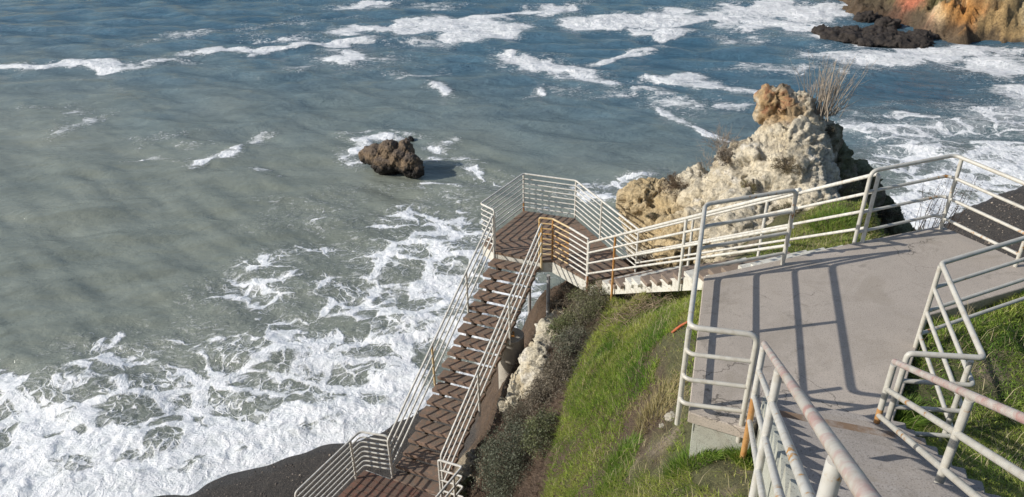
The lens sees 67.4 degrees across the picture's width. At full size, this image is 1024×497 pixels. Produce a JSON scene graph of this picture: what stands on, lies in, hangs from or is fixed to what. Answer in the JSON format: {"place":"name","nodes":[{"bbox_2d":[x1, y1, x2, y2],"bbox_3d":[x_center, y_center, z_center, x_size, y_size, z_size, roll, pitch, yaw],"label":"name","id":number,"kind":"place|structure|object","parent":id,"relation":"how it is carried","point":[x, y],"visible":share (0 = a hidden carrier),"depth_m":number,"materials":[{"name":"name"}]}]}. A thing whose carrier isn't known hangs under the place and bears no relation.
{"place":"outdoors","nodes":[
{"label":"outdoors","id":0,"kind":"place"},
{"bbox_2d":[0,0,1023,496],"bbox_3d":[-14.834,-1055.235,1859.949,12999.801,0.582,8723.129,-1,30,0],"label":"sea","id":1,"kind":"structure","parent":0,"point":[224,250],"depth_m":39.44,"materials":[{"name":"liquid"}]},
{"bbox_2d":[358,138,424,177],"bbox_3d":[-6.091,-4.344,38.714,2.541,2.326,3.619,-18,34,-27],"label":"sea rock","id":2,"kind":"object","parent":1,"relation":"in","point":[389,157],"visible":0.87,"depth_m":38.09,"materials":[{"name":"brown stone"}]},
{"bbox_2d":[852,11,881,22],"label":"surf rock","id":3,"kind":"object","parent":1,"relation":"in","point":[867,16],"visible":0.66,"depth_m":63.79,"materials":[{"name":"grey stone"}]},
{"bbox_2d":[811,24,935,48],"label":"reef","id":4,"kind":"object","parent":1,"relation":"in","point":[892,36],"visible":0.98,"depth_m":58.56},
{"bbox_2d":[874,16,901,28],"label":"surf rock","id":5,"kind":"object","parent":1,"relation":"in","point":[885,22],"visible":0.52,"depth_m":62.26,"materials":[{"name":"grey stone"}]},
{"bbox_2d":[910,29,939,40],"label":"surf rock","id":6,"kind":"object","parent":1,"relation":"in","point":[930,35],"visible":0.45,"depth_m":58.85,"materials":[{"name":"grey stone"}]},
{"bbox_2d":[839,0,1023,44],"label":"headland","id":7,"kind":"structure","parent":1,"relation":"in","point":[965,22],"depth_m":59.24,"materials":[{"name":"orange stone"}]},
{"bbox_2d":[155,185,1023,496],"bbox_3d":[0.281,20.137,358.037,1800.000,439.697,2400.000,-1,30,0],"label":"ground","id":8,"kind":"structure","parent":0,"point":[283,477],"depth_m":12.71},
{"bbox_2d":[338,470,439,496],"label":"timber landing","id":9,"kind":"object","parent":8,"relation":"on","point":[366,483],"visible":1,"depth_m":15.93,"materials":[{"name":"red paint"}]},
{"bbox_2d":[294,431,393,496],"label":"railing","id":10,"kind":"object","parent":9,"relation":"on","point":[350,443],"visible":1,"depth_m":15.72,"materials":[{"name":"white metal"}]},
{"bbox_2d":[435,459,463,496],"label":"railing","id":11,"kind":"object","parent":9,"relation":"on","point":[453,489],"visible":1,"depth_m":15.12,"materials":[{"name":"white metal"}]},
{"bbox_2d":[456,474,472,496],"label":"shrub","id":12,"kind":"object","parent":8,"relation":"on","point":[464,481],"visible":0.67,"depth_m":16.36,"materials":[{"name":"green plant"}]},
{"bbox_2d":[456,455,476,494],"bbox_3d":[-0.966,4.942,16.644,0.483,0.822,0.895,10,32,19],"label":"rock ledge","id":13,"kind":"object","parent":8,"relation":"on","point":[466,471],"visible":0.48,"depth_m":16.59,"materials":[{"name":"stone"}]},
{"bbox_2d":[465,449,474,458],"bbox_3d":[-0.877,4.486,16.728,0.282,0.167,0.252,-23,37,-34],"label":"stone","id":14,"kind":"object","parent":8,"relation":"on","point":[469,455],"visible":0.71,"depth_m":16.67,"materials":[{"name":"stone"}]},
{"bbox_2d":[481,469,515,496],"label":"shrub","id":15,"kind":"object","parent":8,"relation":"on","point":[506,477],"visible":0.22,"depth_m":14.30,"materials":[{"name":"green plant"}]},
{"bbox_2d":[467,412,538,496],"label":"shrub","id":16,"kind":"object","parent":8,"relation":"on","point":[515,461],"visible":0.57,"depth_m":13.94,"materials":[{"name":"green plant"}]},
{"bbox_2d":[498,306,523,388],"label":"concrete pier","id":17,"kind":"structure","parent":8,"relation":"on","point":[512,350],"depth_m":17.90,"materials":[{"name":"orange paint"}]},
{"bbox_2d":[501,397,531,435],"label":"shrub","id":18,"kind":"object","parent":8,"relation":"on","point":[512,411],"visible":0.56,"depth_m":15.53,"materials":[{"name":"green plant"}]},
{"bbox_2d":[497,307,564,412],"bbox_3d":[0.900,2.537,17.471,1.445,2.348,3.227,14,33,25],"label":"rock ledge","id":19,"kind":"object","parent":8,"relation":"on","point":[532,357],"visible":0.34,"depth_m":16.41,"materials":[{"name":"stone"}]},
{"bbox_2d":[514,402,559,464],"bbox_3d":[0.626,3.214,13.467,1.188,0.793,1.261,-1,30,0],"label":"shrub","id":20,"kind":"object","parent":8,"relation":"on","point":[543,432],"visible":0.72,"depth_m":13.38,"materials":[{"name":"green plant"}]},
{"bbox_2d":[519,379,557,419],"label":"shrub","id":21,"kind":"object","parent":8,"relation":"on","point":[537,395],"visible":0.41,"depth_m":14.91,"materials":[{"name":"green plant"}]},
{"bbox_2d":[530,370,551,391],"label":"shrub","id":22,"kind":"object","parent":8,"relation":"on","point":[535,377],"visible":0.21,"depth_m":15.45,"materials":[{"name":"green plant"}]},
{"bbox_2d":[462,281,622,496],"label":"dead twigs","id":23,"kind":"object","parent":8,"relation":"on","point":[538,462],"visible":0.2,"depth_m":15.21,"materials":[{"name":"brown plant"}]},
{"bbox_2d":[536,350,577,402],"bbox_3d":[1.048,2.355,14.685,1.206,0.689,1.329,22,37,34],"label":"shrub","id":24,"kind":"object","parent":8,"relation":"on","point":[559,374],"visible":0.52,"depth_m":14.61,"materials":[{"name":"green plant"}]},
{"bbox_2d":[482,211,633,314],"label":"timber platform","id":25,"kind":"structure","parent":8,"relation":"on","point":[515,236],"depth_m":18.58,"materials":[{"name":"red wood"}]},
{"bbox_2d":[390,258,539,494],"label":"timber staircase","id":26,"kind":"structure","parent":25,"relation":"attached to","point":[407,466],"depth_m":17.04,"materials":[{"name":"red wood"}]},
{"bbox_2d":[387,215,494,477],"bbox_3d":[-1.487,2.039,17.117,0.051,4.027,4.861,13,33,23],"label":"railing","id":27,"kind":"object","parent":26,"relation":"on","point":[433,377],"visible":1,"depth_m":16.92,"materials":[{"name":"white metal"}]},
{"bbox_2d":[440,223,542,494],"bbox_3d":[-0.362,2.251,16.723,0.051,4.027,4.861,13,33,23],"label":"railing","id":28,"kind":"object","parent":26,"relation":"attached to","point":[478,383],"visible":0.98,"depth_m":16.56,"materials":[{"name":"white metal"}]},
{"bbox_2d":[480,173,638,265],"bbox_3d":[1.345,-0.625,18.857,3.856,1.394,2.209,8,31,16],"label":"railing","id":29,"kind":"object","parent":25,"relation":"attached to","point":[574,204],"visible":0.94,"depth_m":19.18,"materials":[{"name":"white metal"}]},
{"bbox_2d":[538,217,589,284],"bbox_3d":[1.217,0.075,17.597,1.508,1.343,0.216,26,39,38],"label":"railing","id":30,"kind":"object","parent":25,"relation":"attached to","point":[553,235],"visible":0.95,"depth_m":17.59,"materials":[{"name":"white metal"}]},
{"bbox_2d":[543,280,584,314],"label":"shrub","id":31,"kind":"object","parent":8,"relation":"on","point":[564,294],"visible":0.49,"depth_m":18.38,"materials":[{"name":"green plant"}]},
{"bbox_2d":[545,311,585,346],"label":"shrub","id":32,"kind":"object","parent":8,"relation":"on","point":[558,324],"visible":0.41,"depth_m":15.86,"materials":[{"name":"green plant"}]},
{"bbox_2d":[547,321,592,373],"bbox_3d":[1.272,1.869,14.917,1.220,0.705,1.484,-1,30,0],"label":"shrub","id":33,"kind":"object","parent":8,"relation":"on","point":[570,340],"visible":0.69,"depth_m":14.90,"materials":[{"name":"green plant"}]},
{"bbox_2d":[557,291,610,334],"bbox_3d":[1.598,1.356,15.810,1.346,0.812,1.579,-1,30,0],"label":"shrub","id":34,"kind":"object","parent":8,"relation":"on","point":[584,314],"visible":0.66,"depth_m":15.78,"materials":[{"name":"green plant"}]},
{"bbox_2d":[160,193,1023,496],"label":"pebbles","id":35,"kind":"object","parent":8,"relation":"on","point":[448,425],"visible":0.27,"depth_m":23.28,"materials":[{"name":"stone"}]},
{"bbox_2d":[566,277,631,318],"bbox_3d":[1.905,1.046,16.558,1.609,0.875,1.371,-1,30,0],"label":"shrub","id":36,"kind":"object","parent":8,"relation":"on","point":[595,295],"visible":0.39,"depth_m":16.52,"materials":[{"name":"green plant"}]},
{"bbox_2d":[550,282,593,330],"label":"dead vine","id":37,"kind":"object","parent":36,"relation":"on","point":[567,307],"visible":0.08,"depth_m":16.86,"materials":[{"name":"brown plant"}]},
{"bbox_2d":[592,453,637,496],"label":"grass tussock","id":38,"kind":"object","parent":8,"relation":"on","point":[616,471],"depth_m":9.43,"materials":[{"name":"green plant"}]},
{"bbox_2d":[602,431,643,474],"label":"grass tussock","id":39,"kind":"object","parent":8,"relation":"on","point":[624,444],"depth_m":9.72,"materials":[{"name":"green plant"}]},
{"bbox_2d":[607,290,654,326],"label":"grass tussock","id":40,"kind":"object","parent":8,"relation":"on","point":[623,308],"depth_m":14.52,"materials":[{"name":"green plant"}]},
{"bbox_2d":[590,282,685,334],"bbox_3d":[2.386,1.190,14.031,1.968,1.496,1.577,-1,30,0],"label":"dead vine","id":41,"kind":"object","parent":8,"relation":"on","point":[642,307],"visible":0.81,"depth_m":13.95,"materials":[{"name":"plant"}]},
{"bbox_2d":[630,373,692,434],"bbox_3d":[1.812,1.911,9.486,0.807,0.959,0.817,-1,30,0],"label":"grass tussock","id":42,"kind":"object","parent":8,"relation":"on","point":[651,402],"depth_m":9.54,"materials":[{"name":"beige plant"}]},
{"bbox_2d":[664,411,674,421],"bbox_3d":[1.900,1.981,9.078,0.207,0.103,0.162,-1,30,0],"label":"stone","id":43,"kind":"object","parent":8,"relation":"on","point":[669,418],"visible":0.69,"depth_m":9.03,"materials":[{"name":"stone"}]},
{"bbox_2d":[671,321,686,332],"bbox_3d":[2.293,1.060,10.433,0.253,0.302,0.036,18,35,29],"label":"stake","id":44,"kind":"object","parent":8,"relation":"on","point":[679,326],"visible":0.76,"depth_m":10.44,"materials":[{"name":"orange paint"}]},
{"bbox_2d":[653,440,734,479],"bbox_3d":[1.871,2.142,7.867,0.839,0.749,0.820,-1,30,0],"label":"grass tussock","id":45,"kind":"object","parent":8,"relation":"on","point":[715,453],"depth_m":7.80,"materials":[{"name":"green plant"}]},
{"bbox_2d":[588,245,842,294],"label":"timber staircase","id":46,"kind":"structure","parent":8,"relation":"on","point":[657,280],"depth_m":13.81,"materials":[{"name":"white paint"}]},
{"bbox_2d":[586,188,801,300],"bbox_3d":[2.646,0.118,13.510,0.054,5.421,6.282,-10,31,-15],"label":"railing","id":47,"kind":"object","parent":46,"relation":"on","point":[683,245],"visible":0.87,"depth_m":12.77,"materials":[{"name":"white metal"}]},
{"bbox_2d":[634,172,880,271],"bbox_3d":[3.793,-0.103,13.865,0.054,5.421,6.323,-10,31,-15],"label":"railing","id":48,"kind":"object","parent":46,"relation":"on","point":[868,216],"visible":0.79,"depth_m":11.94,"materials":[{"name":"white metal"}]},
{"bbox_2d":[719,444,753,467],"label":"grass tussock","id":49,"kind":"object","parent":8,"relation":"on","point":[738,456],"depth_m":7.47,"materials":[{"name":"green plant"}]},
{"bbox_2d":[616,83,915,267],"bbox_3d":[6.932,0.396,19.981,8.922,10.012,5.455,-16,33,-24],"label":"rock outcrop","id":50,"kind":"object","parent":8,"relation":"on","point":[779,110],"visible":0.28,"depth_m":16.94,"materials":[{"name":"stone"}]},
{"bbox_2d":[644,211,657,218],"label":"shrub","id":51,"kind":"object","parent":50,"relation":"on","point":[652,215],"visible":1,"depth_m":17.61,"materials":[{"name":"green plant"}]},
{"bbox_2d":[658,173,687,195],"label":"shrub","id":52,"kind":"object","parent":50,"relation":"on","point":[675,184],"visible":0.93,"depth_m":17.83,"materials":[{"name":"beige plant"}]},
{"bbox_2d":[689,142,721,168],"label":"bare bush","id":53,"kind":"object","parent":50,"relation":"on","point":[708,159],"visible":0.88,"depth_m":17.69,"materials":[{"name":"plant"}]},
{"bbox_2d":[698,122,745,153],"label":"bare bush","id":54,"kind":"object","parent":50,"relation":"on","point":[718,142],"visible":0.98,"depth_m":17.39,"materials":[{"name":"grey plant"}]},
{"bbox_2d":[713,149,734,166],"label":"shrub","id":55,"kind":"object","parent":50,"relation":"on","point":[728,154],"visible":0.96,"depth_m":16.99,"materials":[{"name":"beige plant"}]},
{"bbox_2d":[739,178,760,193],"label":"shrub","id":56,"kind":"object","parent":50,"relation":"on","point":[754,186],"visible":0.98,"depth_m":16.29,"materials":[{"name":"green plant"}]},
{"bbox_2d":[765,130,789,160],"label":"bare bush","id":57,"kind":"object","parent":50,"relation":"on","point":[778,149],"visible":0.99,"depth_m":16.03,"materials":[{"name":"beige plant"}]},
{"bbox_2d":[770,156,804,175],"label":"shrub","id":58,"kind":"object","parent":50,"relation":"on","point":[788,167],"visible":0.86,"depth_m":15.92,"materials":[{"name":"beige plant"}]},
{"bbox_2d":[825,124,836,135],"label":"shrub","id":59,"kind":"object","parent":50,"relation":"on","point":[829,130],"visible":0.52,"depth_m":17.20,"materials":[{"name":"green plant"}]},
{"bbox_2d":[790,51,879,120],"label":"dead stalks","id":60,"kind":"object","parent":50,"relation":"on","point":[820,110],"visible":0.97,"depth_m":17.06,"materials":[{"name":"beige plant"}]},
{"bbox_2d":[857,168,880,188],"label":"shrub","id":61,"kind":"object","parent":50,"relation":"on","point":[872,181],"visible":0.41,"depth_m":18.25,"materials":[{"name":"green plant"}]},
{"bbox_2d":[877,203,905,223],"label":"shrub","id":62,"kind":"object","parent":50,"relation":"on","point":[884,212],"visible":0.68,"depth_m":18.44,"materials":[{"name":"green plant"}]},
{"bbox_2d":[777,202,798,215],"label":"shrub","id":63,"kind":"object","parent":8,"relation":"on","point":[785,205],"visible":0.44,"depth_m":15.79,"materials":[{"name":"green plant"}]},
{"bbox_2d":[806,203,857,234],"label":"grass tussock","id":64,"kind":"object","parent":8,"relation":"on","point":[840,209],"depth_m":14.80,"materials":[{"name":"green plant"}]},
{"bbox_2d":[836,172,864,201],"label":"shrub","id":65,"kind":"object","parent":8,"relation":"on","point":[846,191],"visible":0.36,"depth_m":16.60,"materials":[{"name":"green plant"}]},
{"bbox_2d":[688,226,1023,456],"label":"concrete landing","id":66,"kind":"object","parent":8,"relation":"on","point":[835,328],"visible":0.6,"depth_m":8.98,"materials":[{"name":"grey concrete"}]},
{"bbox_2d":[674,189,797,442],"bbox_3d":[2.398,0.505,8.591,1.005,1.317,3.391,12,32,21],"label":"railing","id":67,"kind":"object","parent":66,"relation":"on","point":[687,352],"visible":1,"depth_m":7.42,"materials":[{"name":"white metal"}]},
{"bbox_2d":[852,154,1023,266],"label":"railing","id":68,"kind":"object","parent":66,"relation":"on","point":[949,198],"visible":0.98,"depth_m":10.17,"materials":[{"name":"white metal"}]},
{"bbox_2d":[883,236,1023,442],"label":"railing","id":69,"kind":"object","parent":66,"relation":"on","point":[949,413],"visible":0.84,"depth_m":7.43,"materials":[{"name":"white metal"}]},
{"bbox_2d":[756,396,1000,496],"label":"concrete staircase","id":70,"kind":"structure","parent":8,"relation":"on","point":[889,461],"depth_m":5.40,"materials":[{"name":"grey concrete"}]},
{"bbox_2d":[740,341,881,496],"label":"railing","id":71,"kind":"object","parent":70,"relation":"on","point":[840,463],"visible":0.99,"depth_m":3.64,"materials":[{"name":"metal"}]},
{"bbox_2d":[873,359,1023,496],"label":"railing","id":72,"kind":"object","parent":70,"relation":"on","point":[958,435],"visible":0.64,"depth_m":4.67,"materials":[{"name":"white metal"}]},
{"bbox_2d":[894,392,939,430],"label":"grass tussock","id":73,"kind":"object","parent":8,"relation":"on","point":[909,416],"depth_m":7.54,"materials":[{"name":"green plant"}]},
{"bbox_2d":[914,174,951,230],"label":"dry stems","id":74,"kind":"object","parent":8,"relation":"on","point":[927,209],"visible":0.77,"depth_m":12.36,"materials":[{"name":"grey plant"}]},
{"bbox_2d":[928,168,969,226],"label":"dry stems","id":75,"kind":"object","parent":8,"relation":"on","point":[943,207],"visible":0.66,"depth_m":12.41,"materials":[{"name":"grey plant"}]},
{"bbox_2d":[943,164,982,230],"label":"dry stems","id":76,"kind":"object","parent":8,"relation":"on","point":[959,207],"visible":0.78,"depth_m":12.33,"materials":[{"name":"plant"}]},
{"bbox_2d":[536,200,1023,496],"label":"grass","id":77,"kind":"structure","parent":0,"point":[627,346],"depth_m":10.44,"materials":[{"name":"green plant"}]}
]}

